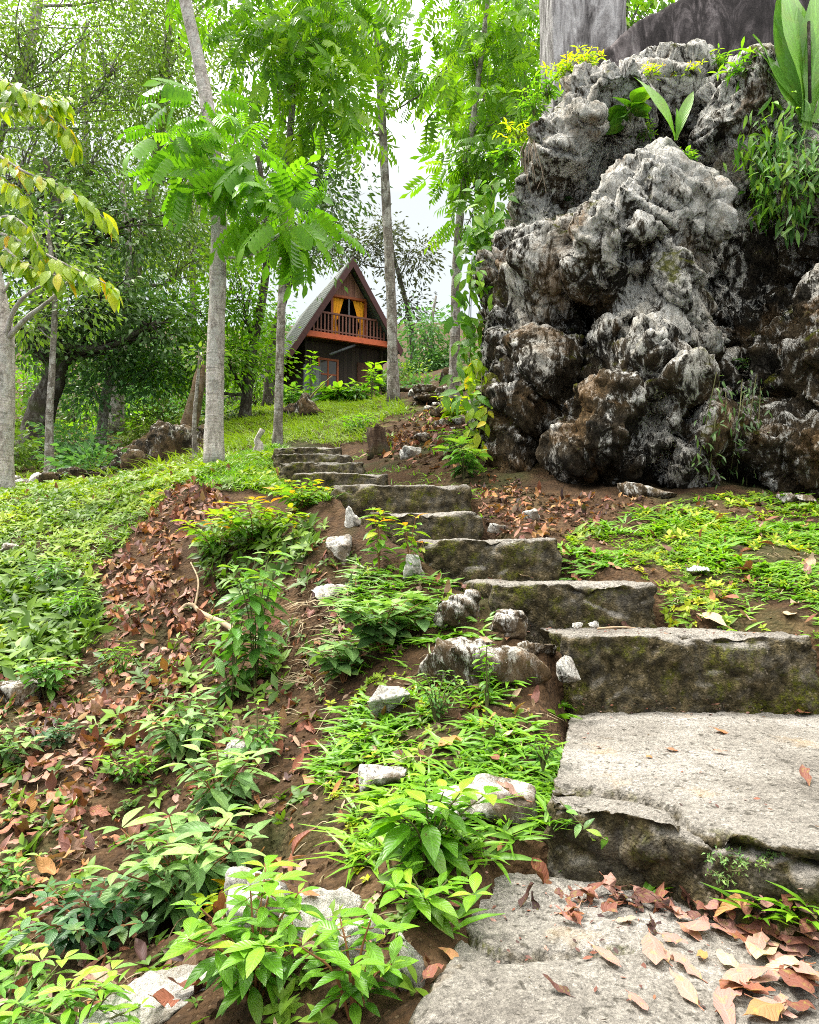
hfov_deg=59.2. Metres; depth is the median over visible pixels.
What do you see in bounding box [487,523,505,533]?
stone
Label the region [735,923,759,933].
fallen leaf
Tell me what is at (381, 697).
stone
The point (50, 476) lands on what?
stone
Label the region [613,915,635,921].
fallen leaf
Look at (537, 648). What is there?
stone
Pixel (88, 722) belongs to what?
fallen leaf
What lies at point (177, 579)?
fallen leaf
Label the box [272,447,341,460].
concrete step
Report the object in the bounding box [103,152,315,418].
leafy tree
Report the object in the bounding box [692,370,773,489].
creeper
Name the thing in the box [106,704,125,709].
fallen leaf
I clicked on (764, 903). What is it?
fallen leaf
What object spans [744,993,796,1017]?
fallen leaf
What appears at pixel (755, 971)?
fallen leaf
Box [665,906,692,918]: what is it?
fallen leaf
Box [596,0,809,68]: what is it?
retaining wall
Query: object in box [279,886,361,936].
stone
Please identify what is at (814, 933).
fallen leaf
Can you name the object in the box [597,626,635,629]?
stick
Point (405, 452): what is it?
stone
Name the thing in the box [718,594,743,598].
fallen leaf
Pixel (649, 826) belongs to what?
concrete step
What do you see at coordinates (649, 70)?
shrub
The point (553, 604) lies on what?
concrete step
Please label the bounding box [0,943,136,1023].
shrub
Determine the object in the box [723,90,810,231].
creeper
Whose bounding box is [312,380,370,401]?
shrub
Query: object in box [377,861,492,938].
shrub
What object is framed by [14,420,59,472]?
bush
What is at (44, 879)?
fallen leaf
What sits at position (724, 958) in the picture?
fallen leaf
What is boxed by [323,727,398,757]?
shrub
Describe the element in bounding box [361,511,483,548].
concrete step
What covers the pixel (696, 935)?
fallen leaf
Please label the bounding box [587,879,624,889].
fallen leaf
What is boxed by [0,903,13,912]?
fallen leaf
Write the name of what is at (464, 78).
wood tree
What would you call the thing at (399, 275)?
sparse tree
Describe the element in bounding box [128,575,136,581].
fallen leaf
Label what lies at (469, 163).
thin tree
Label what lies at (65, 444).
bush
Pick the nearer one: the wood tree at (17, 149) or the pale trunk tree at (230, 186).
the pale trunk tree at (230, 186)
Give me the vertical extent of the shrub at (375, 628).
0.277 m
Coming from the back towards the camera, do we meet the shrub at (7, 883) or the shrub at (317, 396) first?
the shrub at (317, 396)
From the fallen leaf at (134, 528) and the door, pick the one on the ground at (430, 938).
the fallen leaf at (134, 528)
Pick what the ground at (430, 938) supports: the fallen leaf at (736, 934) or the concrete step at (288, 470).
the concrete step at (288, 470)
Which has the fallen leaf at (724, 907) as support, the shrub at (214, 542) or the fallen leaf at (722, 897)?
the fallen leaf at (722, 897)
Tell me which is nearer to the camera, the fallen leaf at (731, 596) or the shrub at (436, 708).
the shrub at (436, 708)
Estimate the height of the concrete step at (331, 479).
0.335 m
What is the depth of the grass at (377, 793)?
2.11 m
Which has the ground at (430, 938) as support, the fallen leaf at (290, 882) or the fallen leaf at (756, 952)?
the fallen leaf at (290, 882)
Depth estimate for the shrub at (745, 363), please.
5.61 m
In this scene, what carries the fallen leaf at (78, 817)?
on the ground at (430, 938)
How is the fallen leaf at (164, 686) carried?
on the ground at (430, 938)
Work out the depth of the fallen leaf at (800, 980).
1.15 m
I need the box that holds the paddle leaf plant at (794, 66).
[753,0,818,129]
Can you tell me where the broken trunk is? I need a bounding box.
[165,335,229,426]
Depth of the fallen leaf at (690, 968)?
1.21 m
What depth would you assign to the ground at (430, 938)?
3.02 m
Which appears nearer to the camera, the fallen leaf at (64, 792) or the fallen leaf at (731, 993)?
the fallen leaf at (731, 993)
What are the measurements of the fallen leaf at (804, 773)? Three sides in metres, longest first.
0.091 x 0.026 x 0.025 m
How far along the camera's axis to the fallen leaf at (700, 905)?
1.39 m
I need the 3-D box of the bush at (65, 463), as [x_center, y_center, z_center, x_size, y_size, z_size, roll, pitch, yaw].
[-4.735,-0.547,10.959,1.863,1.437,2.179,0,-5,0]
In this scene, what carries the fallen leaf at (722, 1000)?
on the concrete step at (474, 982)
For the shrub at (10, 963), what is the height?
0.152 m
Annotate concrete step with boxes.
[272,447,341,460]
[273,453,352,470]
[278,462,367,485]
[291,472,388,493]
[330,484,471,518]
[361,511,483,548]
[408,872,818,1023]
[412,537,562,590]
[461,579,657,642]
[539,627,818,714]
[542,711,818,948]
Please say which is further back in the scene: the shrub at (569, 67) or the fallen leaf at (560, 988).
the shrub at (569, 67)
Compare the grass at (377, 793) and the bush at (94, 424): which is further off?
the bush at (94, 424)
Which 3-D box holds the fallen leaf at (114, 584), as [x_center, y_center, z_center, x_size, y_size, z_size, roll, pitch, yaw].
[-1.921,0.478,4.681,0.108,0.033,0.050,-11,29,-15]
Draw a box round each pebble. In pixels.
[572,622,582,629]
[588,621,598,627]
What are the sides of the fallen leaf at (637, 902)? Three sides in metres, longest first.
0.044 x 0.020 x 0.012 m
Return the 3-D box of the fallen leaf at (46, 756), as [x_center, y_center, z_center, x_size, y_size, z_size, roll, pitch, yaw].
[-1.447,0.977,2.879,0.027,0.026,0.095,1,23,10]
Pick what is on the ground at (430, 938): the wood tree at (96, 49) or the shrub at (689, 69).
the wood tree at (96, 49)
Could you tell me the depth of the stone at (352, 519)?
4.23 m
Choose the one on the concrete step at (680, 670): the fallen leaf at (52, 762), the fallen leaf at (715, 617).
the fallen leaf at (715, 617)
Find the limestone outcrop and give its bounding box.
[466,38,818,497]
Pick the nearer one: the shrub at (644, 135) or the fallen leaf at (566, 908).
the fallen leaf at (566, 908)
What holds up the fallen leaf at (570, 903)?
on the concrete step at (474, 982)
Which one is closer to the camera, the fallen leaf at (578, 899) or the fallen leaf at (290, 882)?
the fallen leaf at (578, 899)
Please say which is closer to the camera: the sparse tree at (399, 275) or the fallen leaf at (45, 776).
the fallen leaf at (45, 776)
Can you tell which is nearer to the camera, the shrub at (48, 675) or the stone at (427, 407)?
the shrub at (48, 675)
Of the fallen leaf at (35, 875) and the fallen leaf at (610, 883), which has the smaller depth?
the fallen leaf at (610, 883)
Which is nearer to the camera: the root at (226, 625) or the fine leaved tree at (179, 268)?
the root at (226, 625)
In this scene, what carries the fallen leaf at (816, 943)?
on the concrete step at (474, 982)
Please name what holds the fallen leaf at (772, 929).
on the concrete step at (474, 982)
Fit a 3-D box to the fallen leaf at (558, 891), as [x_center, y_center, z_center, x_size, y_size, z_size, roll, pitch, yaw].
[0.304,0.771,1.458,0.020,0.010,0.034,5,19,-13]
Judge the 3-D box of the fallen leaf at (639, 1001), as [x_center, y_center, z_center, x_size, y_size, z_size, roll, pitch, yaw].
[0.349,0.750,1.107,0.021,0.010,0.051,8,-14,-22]
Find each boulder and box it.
[92,445,153,473]
[111,419,202,462]
[197,424,204,445]
[273,392,323,416]
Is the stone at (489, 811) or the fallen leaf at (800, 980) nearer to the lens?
the fallen leaf at (800, 980)
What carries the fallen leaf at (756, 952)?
on the concrete step at (474, 982)
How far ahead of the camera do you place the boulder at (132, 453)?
10.42 m
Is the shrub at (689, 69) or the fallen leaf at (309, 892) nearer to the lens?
the fallen leaf at (309, 892)
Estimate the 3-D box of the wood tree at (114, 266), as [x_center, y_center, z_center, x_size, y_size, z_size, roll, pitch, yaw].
[-13.326,-10.684,34.185,9.469,11.201,9.204,1,-5,-14]
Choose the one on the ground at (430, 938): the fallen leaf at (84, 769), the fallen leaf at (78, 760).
the fallen leaf at (84, 769)
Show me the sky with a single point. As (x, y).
(417, 210)
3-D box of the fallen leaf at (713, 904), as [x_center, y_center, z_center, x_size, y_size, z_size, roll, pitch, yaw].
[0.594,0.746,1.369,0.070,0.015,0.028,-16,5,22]
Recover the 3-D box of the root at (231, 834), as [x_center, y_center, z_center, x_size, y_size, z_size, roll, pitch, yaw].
[-0.526,0.946,2.012,0.077,0.106,0.018,2,-5,-25]
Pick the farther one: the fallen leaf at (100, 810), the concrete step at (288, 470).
the concrete step at (288, 470)
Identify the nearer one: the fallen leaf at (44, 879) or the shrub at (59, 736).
the fallen leaf at (44, 879)
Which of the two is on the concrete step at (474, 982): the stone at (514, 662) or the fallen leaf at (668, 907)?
the fallen leaf at (668, 907)
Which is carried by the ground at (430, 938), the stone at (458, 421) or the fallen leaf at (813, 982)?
the stone at (458, 421)
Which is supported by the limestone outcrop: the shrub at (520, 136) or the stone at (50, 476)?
the shrub at (520, 136)
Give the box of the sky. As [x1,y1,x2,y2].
[0,0,676,326]
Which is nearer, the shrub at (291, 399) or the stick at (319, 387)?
the shrub at (291, 399)
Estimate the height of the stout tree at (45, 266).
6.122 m
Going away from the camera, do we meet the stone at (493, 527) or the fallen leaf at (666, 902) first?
the fallen leaf at (666, 902)
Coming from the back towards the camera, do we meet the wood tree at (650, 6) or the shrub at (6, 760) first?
the wood tree at (650, 6)
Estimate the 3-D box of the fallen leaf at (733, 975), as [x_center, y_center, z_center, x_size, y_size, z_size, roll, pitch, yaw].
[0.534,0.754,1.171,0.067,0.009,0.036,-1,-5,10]
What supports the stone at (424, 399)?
on the ground at (430, 938)
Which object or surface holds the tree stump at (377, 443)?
on the ground at (430, 938)
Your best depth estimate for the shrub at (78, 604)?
4.43 m
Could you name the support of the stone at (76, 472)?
on the ground at (430, 938)
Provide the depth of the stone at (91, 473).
9.91 m
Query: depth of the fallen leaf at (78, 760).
2.81 m
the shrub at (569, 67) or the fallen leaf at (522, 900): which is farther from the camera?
the shrub at (569, 67)
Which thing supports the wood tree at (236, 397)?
on the ground at (430, 938)
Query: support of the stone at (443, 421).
on the ground at (430, 938)
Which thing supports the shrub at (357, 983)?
on the ground at (430, 938)
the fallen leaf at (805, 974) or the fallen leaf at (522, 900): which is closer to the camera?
the fallen leaf at (805, 974)
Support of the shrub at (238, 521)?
on the ground at (430, 938)
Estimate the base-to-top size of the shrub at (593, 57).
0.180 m
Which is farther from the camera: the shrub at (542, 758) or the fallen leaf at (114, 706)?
the fallen leaf at (114, 706)
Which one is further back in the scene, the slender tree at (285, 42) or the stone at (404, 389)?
the stone at (404, 389)
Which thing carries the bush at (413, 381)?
on the ground at (430, 938)
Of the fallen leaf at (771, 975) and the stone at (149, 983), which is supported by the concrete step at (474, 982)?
the fallen leaf at (771, 975)
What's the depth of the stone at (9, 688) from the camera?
3.58 m
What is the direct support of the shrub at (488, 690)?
on the ground at (430, 938)
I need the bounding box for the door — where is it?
[357,362,373,391]
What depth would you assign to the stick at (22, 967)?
1.66 m
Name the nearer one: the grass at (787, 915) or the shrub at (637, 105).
the grass at (787, 915)
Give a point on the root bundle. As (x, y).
(525, 164)
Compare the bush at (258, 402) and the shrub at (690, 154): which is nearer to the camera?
the shrub at (690, 154)
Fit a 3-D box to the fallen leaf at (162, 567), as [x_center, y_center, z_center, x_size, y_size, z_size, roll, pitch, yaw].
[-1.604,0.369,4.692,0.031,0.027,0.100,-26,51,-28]
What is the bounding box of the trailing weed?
[560,801,607,849]
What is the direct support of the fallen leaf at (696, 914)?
on the concrete step at (474, 982)
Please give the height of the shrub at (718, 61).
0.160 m
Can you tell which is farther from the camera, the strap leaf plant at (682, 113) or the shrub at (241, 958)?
the strap leaf plant at (682, 113)
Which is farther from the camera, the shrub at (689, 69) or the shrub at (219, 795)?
the shrub at (689, 69)
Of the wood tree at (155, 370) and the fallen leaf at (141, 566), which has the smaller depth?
the fallen leaf at (141, 566)
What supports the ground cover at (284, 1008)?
on the ground at (430, 938)
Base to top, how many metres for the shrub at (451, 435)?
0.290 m
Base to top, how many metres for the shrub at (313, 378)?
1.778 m
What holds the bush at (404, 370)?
on the ground at (430, 938)
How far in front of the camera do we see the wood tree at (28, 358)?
27.52 m
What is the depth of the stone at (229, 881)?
1.60 m
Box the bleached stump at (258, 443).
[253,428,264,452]
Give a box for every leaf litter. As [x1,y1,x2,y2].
[0,404,818,1023]
[424,575,818,1019]
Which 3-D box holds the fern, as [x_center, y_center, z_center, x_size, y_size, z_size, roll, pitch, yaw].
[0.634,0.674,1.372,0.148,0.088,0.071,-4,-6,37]
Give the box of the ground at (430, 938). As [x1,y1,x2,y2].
[0,322,818,1023]
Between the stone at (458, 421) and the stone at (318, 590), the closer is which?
the stone at (318, 590)
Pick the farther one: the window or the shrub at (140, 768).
the window
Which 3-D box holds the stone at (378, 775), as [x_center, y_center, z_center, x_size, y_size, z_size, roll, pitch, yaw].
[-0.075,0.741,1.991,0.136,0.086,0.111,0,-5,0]
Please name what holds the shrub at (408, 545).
on the ground at (430, 938)
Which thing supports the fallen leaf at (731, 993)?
on the concrete step at (474, 982)
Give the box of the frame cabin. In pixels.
[253,256,402,401]
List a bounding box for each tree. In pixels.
[0,0,208,263]
[0,0,213,411]
[0,68,136,404]
[0,75,123,490]
[0,146,229,463]
[4,274,183,413]
[13,0,278,435]
[15,181,204,447]
[27,306,233,418]
[47,159,226,326]
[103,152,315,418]
[113,0,370,463]
[123,107,277,396]
[164,0,413,445]
[170,317,271,408]
[188,9,405,406]
[225,291,304,363]
[254,0,532,403]
[300,193,453,365]
[383,293,480,380]
[399,0,541,403]
[404,0,540,195]
[473,0,677,96]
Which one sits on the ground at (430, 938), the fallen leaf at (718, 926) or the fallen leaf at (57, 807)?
the fallen leaf at (57, 807)
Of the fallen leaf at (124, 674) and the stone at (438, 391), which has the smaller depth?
the fallen leaf at (124, 674)
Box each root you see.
[178,602,242,634]
[190,562,198,604]
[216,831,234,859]
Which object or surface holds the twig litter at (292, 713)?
on the ground at (430, 938)
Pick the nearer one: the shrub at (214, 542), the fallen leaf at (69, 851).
the fallen leaf at (69, 851)
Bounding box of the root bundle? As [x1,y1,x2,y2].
[520,140,545,194]
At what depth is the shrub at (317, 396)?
24.61 m
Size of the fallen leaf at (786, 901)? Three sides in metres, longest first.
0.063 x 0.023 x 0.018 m
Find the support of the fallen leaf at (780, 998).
on the concrete step at (474, 982)
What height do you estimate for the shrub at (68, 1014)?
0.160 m
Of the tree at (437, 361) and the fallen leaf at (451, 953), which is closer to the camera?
the fallen leaf at (451, 953)
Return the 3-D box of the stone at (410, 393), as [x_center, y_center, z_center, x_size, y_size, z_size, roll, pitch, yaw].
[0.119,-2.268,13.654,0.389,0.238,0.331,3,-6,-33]
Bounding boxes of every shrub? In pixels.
[0,726,47,770]
[0,847,47,892]
[0,874,170,960]
[0,907,52,982]
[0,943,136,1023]
[0,965,154,1023]
[14,657,84,701]
[24,558,80,592]
[26,717,84,749]
[47,586,99,620]
[76,804,271,943]
[93,748,170,785]
[94,640,140,676]
[131,687,234,766]
[153,737,279,825]
[160,855,348,1023]
[170,519,240,557]
[190,878,226,918]
[194,611,277,709]
[202,496,308,547]
[208,699,287,766]
[214,550,295,687]
[262,478,333,512]
[280,902,418,1023]
[283,382,303,405]
[300,640,380,682]
[303,350,321,398]
[308,381,336,401]
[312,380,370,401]
[318,590,441,653]
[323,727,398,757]
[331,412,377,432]
[333,378,370,400]
[357,763,512,881]
[359,508,399,569]
[360,361,386,398]
[367,370,399,394]
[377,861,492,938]
[390,513,431,573]
[408,670,466,722]
[428,426,469,455]
[432,395,468,423]
[432,436,491,479]
[472,644,498,717]
[484,141,526,171]
[492,117,529,145]
[512,88,557,120]
[517,734,567,770]
[521,64,563,105]
[540,48,588,89]
[563,196,575,208]
[571,45,605,65]
[606,85,651,134]
[629,119,657,141]
[642,61,662,79]
[664,59,707,82]
[680,145,700,160]
[703,43,731,73]
[708,37,757,91]
[732,357,749,370]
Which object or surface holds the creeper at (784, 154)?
attached to the limestone outcrop
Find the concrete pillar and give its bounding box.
[539,0,626,114]
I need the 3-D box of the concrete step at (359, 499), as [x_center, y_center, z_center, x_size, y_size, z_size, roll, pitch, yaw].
[-0.082,0.036,5.115,1.002,0.386,0.976,0,-5,0]
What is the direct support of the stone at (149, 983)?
on the ground at (430, 938)
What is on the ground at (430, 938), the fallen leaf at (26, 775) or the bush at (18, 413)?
the bush at (18, 413)
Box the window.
[317,357,338,389]
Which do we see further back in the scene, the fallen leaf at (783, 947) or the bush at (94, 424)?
the bush at (94, 424)
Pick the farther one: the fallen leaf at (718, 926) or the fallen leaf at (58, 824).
the fallen leaf at (58, 824)
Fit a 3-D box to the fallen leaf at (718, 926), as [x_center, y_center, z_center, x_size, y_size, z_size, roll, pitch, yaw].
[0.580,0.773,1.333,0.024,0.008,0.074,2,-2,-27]
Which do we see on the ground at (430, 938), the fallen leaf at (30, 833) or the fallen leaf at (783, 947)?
the fallen leaf at (30, 833)
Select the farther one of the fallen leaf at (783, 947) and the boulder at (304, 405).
the boulder at (304, 405)
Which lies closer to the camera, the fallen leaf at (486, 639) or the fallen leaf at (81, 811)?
the fallen leaf at (81, 811)
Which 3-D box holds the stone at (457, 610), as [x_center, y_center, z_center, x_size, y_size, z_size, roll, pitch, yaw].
[0.202,0.407,3.015,0.208,0.173,0.162,0,-5,0]
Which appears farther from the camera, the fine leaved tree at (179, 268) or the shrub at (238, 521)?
the fine leaved tree at (179, 268)
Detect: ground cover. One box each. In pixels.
[0,443,332,674]
[0,510,428,1023]
[323,491,818,882]
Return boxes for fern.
[702,844,786,888]
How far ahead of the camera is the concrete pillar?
8.04 m
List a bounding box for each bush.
[14,394,70,440]
[14,413,122,461]
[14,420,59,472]
[14,432,126,475]
[15,354,75,412]
[22,375,126,430]
[54,425,85,441]
[61,392,169,433]
[93,378,184,423]
[114,389,204,444]
[135,384,228,421]
[166,377,240,411]
[173,397,255,424]
[224,374,290,409]
[370,357,434,389]
[399,368,440,388]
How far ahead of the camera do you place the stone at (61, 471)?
10.19 m
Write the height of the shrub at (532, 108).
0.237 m
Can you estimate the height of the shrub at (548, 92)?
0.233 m
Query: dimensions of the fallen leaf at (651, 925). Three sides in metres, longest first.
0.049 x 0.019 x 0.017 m
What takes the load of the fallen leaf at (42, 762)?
on the ground at (430, 938)
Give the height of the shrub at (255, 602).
0.650 m
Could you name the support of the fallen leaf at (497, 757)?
on the grass at (377, 793)
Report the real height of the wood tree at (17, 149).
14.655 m
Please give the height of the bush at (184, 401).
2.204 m
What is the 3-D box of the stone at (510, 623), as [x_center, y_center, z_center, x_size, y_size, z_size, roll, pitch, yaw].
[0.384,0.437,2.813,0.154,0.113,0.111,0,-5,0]
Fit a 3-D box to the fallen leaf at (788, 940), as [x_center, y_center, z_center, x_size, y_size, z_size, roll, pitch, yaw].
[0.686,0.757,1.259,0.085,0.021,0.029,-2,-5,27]
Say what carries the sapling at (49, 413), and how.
on the ground at (430, 938)
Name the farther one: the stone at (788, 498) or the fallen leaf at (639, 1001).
the stone at (788, 498)
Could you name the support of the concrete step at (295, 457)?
on the ground at (430, 938)
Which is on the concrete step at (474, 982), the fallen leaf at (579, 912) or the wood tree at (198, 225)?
the fallen leaf at (579, 912)
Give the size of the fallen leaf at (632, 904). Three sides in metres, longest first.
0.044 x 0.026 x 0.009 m
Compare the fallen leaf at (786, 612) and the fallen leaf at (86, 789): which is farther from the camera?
the fallen leaf at (786, 612)
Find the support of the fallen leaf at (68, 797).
on the ground at (430, 938)
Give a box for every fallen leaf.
[0,818,17,833]
[0,885,32,899]
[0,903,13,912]
[7,839,18,843]
[12,866,36,873]
[12,893,35,900]
[17,826,47,837]
[18,814,27,821]
[22,772,29,783]
[28,774,43,782]
[30,759,49,765]
[30,874,43,879]
[33,877,48,884]
[35,703,41,716]
[39,751,54,761]
[42,758,56,770]
[42,771,49,780]
[43,851,65,858]
[44,819,66,837]
[46,790,59,802]
[47,804,69,813]
[54,763,80,773]
[56,836,86,861]
[57,806,85,815]
[58,787,66,795]
[60,793,76,804]
[64,815,80,821]
[68,755,87,770]
[70,785,93,792]
[76,765,92,771]
[80,720,97,724]
[89,805,110,816]
[106,581,121,588]
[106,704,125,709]
[118,672,130,676]
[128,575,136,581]
[130,526,141,531]
[137,562,144,568]
[156,683,170,688]
[160,564,165,572]
[172,575,184,582]
[181,637,193,642]
[191,510,204,514]
[279,871,296,886]
[296,859,306,870]
[298,889,318,895]
[302,774,316,784]
[421,963,443,981]
[424,952,431,964]
[438,735,462,745]
[438,947,458,958]
[479,636,494,642]
[489,754,500,760]
[495,780,531,801]
[518,882,533,908]
[531,857,551,883]
[531,891,539,909]
[543,974,575,997]
[554,886,564,898]
[554,910,583,915]
[555,905,578,923]
[564,900,585,910]
[565,893,575,913]
[566,889,602,897]
[568,910,583,927]
[574,896,580,902]
[575,884,598,899]
[586,888,594,905]
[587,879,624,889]
[587,941,620,966]
[599,871,619,900]
[600,901,623,913]
[607,898,627,904]
[608,562,622,569]
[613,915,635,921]
[618,894,636,898]
[625,989,648,1009]
[628,902,638,908]
[631,887,664,907]
[631,894,643,912]
[641,928,666,964]
[647,914,657,935]
[650,893,674,912]
[653,882,667,912]
[657,932,687,943]
[661,897,682,914]
[663,945,672,966]
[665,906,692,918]
[669,968,704,1010]
[671,952,707,983]
[676,921,709,945]
[679,885,692,909]
[683,915,709,931]
[685,910,704,919]
[691,899,711,911]
[696,949,707,959]
[697,612,731,628]
[704,897,721,908]
[710,923,739,938]
[712,893,723,921]
[713,916,746,933]
[713,986,735,1023]
[714,893,747,916]
[715,987,742,1011]
[716,949,739,967]
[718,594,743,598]
[719,969,752,984]
[719,979,775,990]
[725,910,735,919]
[726,930,746,942]
[728,566,749,569]
[730,963,781,978]
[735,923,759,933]
[739,898,755,917]
[740,981,773,995]
[742,918,770,937]
[742,998,785,1020]
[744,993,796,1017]
[745,928,769,955]
[745,941,779,958]
[746,970,780,982]
[752,914,765,923]
[756,906,776,913]
[756,921,782,940]
[759,900,773,907]
[764,951,787,966]
[765,955,815,969]
[767,941,810,956]
[774,991,788,1017]
[775,934,818,952]
[776,927,818,939]
[778,965,817,998]
[781,893,793,911]
[782,611,795,614]
[784,999,815,1010]
[786,937,809,957]
[786,961,818,976]
[789,921,818,937]
[792,959,811,976]
[793,900,818,920]
[799,764,811,786]
[799,917,816,932]
[806,971,818,980]
[807,978,818,985]
[809,938,818,948]
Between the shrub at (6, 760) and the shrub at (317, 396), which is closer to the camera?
the shrub at (6, 760)
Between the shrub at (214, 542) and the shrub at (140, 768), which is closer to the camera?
the shrub at (140, 768)
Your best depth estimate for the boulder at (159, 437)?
10.92 m
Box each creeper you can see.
[439,177,518,430]
[451,353,493,460]
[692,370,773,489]
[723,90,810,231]
[744,114,818,249]
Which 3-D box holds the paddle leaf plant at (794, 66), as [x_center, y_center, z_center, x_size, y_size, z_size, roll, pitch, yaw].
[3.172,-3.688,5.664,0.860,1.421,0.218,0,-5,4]
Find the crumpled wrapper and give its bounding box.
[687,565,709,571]
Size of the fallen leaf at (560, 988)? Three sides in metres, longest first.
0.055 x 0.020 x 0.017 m
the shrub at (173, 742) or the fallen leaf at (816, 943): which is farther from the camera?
the shrub at (173, 742)
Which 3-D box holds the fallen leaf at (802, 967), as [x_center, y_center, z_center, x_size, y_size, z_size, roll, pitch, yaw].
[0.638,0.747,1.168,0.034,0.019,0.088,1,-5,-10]
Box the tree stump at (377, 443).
[366,424,389,459]
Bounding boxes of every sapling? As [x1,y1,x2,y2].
[1,203,133,471]
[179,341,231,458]
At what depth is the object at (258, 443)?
8.68 m
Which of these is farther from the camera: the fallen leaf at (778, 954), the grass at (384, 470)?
the grass at (384, 470)
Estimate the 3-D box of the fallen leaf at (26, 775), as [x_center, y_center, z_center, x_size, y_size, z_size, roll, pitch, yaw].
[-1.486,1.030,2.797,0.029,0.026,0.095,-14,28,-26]
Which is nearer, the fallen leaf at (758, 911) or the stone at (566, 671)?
the fallen leaf at (758, 911)
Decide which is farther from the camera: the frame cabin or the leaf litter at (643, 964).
the frame cabin
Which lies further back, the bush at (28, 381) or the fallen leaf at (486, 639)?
the bush at (28, 381)
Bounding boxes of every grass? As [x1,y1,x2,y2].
[15,392,419,478]
[284,557,581,937]
[352,391,496,517]
[515,745,818,929]
[556,490,818,645]
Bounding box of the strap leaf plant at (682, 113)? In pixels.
[634,77,693,139]
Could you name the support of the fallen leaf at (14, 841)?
on the ground at (430, 938)
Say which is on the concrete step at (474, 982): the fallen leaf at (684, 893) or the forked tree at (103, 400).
the fallen leaf at (684, 893)
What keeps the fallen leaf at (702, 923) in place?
on the concrete step at (474, 982)
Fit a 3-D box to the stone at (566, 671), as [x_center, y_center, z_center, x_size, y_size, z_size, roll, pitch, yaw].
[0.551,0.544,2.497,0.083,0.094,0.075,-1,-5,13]
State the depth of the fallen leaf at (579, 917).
1.36 m
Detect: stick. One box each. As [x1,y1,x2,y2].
[8,949,34,992]
[310,376,331,397]
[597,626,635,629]
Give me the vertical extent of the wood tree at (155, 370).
5.558 m
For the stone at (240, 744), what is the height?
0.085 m
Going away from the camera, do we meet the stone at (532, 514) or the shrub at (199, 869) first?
the shrub at (199, 869)
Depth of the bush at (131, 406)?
22.26 m
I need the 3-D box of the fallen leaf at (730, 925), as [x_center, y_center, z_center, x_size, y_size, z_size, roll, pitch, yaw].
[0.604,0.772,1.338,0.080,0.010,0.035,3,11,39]
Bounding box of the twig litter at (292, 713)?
[0,505,816,1019]
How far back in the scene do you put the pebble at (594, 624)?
2.87 m
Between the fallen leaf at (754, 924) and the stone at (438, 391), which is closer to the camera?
the fallen leaf at (754, 924)
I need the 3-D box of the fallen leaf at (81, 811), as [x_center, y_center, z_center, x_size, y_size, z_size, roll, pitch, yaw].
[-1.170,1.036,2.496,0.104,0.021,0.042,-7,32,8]
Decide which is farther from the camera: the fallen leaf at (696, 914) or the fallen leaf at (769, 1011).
the fallen leaf at (696, 914)
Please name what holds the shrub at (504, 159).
on the limestone outcrop
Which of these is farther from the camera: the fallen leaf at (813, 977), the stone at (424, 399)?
the stone at (424, 399)
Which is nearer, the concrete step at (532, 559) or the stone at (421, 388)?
the concrete step at (532, 559)
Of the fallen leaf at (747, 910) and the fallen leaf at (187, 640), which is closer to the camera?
the fallen leaf at (747, 910)
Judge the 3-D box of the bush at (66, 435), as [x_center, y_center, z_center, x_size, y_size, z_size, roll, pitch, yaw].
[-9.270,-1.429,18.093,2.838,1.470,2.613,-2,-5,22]
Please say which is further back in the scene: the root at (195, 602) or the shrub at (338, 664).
the root at (195, 602)
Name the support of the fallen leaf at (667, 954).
on the concrete step at (474, 982)
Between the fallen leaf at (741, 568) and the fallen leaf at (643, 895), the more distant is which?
the fallen leaf at (741, 568)
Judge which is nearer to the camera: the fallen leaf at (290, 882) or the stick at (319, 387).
the fallen leaf at (290, 882)
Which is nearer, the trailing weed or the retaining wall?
the trailing weed
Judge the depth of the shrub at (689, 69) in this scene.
6.46 m
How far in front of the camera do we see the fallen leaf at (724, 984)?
1.15 m
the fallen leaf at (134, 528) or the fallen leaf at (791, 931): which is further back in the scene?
the fallen leaf at (134, 528)
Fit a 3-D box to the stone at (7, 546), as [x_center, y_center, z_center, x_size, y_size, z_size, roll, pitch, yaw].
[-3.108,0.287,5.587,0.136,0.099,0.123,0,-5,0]
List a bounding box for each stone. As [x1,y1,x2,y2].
[0,543,18,552]
[0,678,44,705]
[15,478,34,483]
[29,472,40,480]
[38,471,61,482]
[56,467,79,477]
[70,468,88,477]
[75,964,206,1023]
[89,471,106,477]
[224,739,248,758]
[224,866,289,927]
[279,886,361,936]
[311,584,346,600]
[325,534,351,564]
[335,918,387,963]
[344,506,360,527]
[358,764,406,791]
[367,685,409,716]
[398,933,425,989]
[399,446,420,459]
[400,388,410,391]
[403,554,424,580]
[408,389,414,395]
[412,384,436,393]
[414,394,439,405]
[414,432,429,442]
[414,636,551,692]
[424,405,433,409]
[424,773,537,825]
[430,408,444,417]
[433,588,481,628]
[434,385,447,397]
[434,418,451,426]
[439,367,448,383]
[452,415,465,424]
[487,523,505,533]
[489,609,527,638]
[517,641,556,655]
[521,508,539,519]
[556,655,580,682]
[617,482,677,498]
[775,493,816,503]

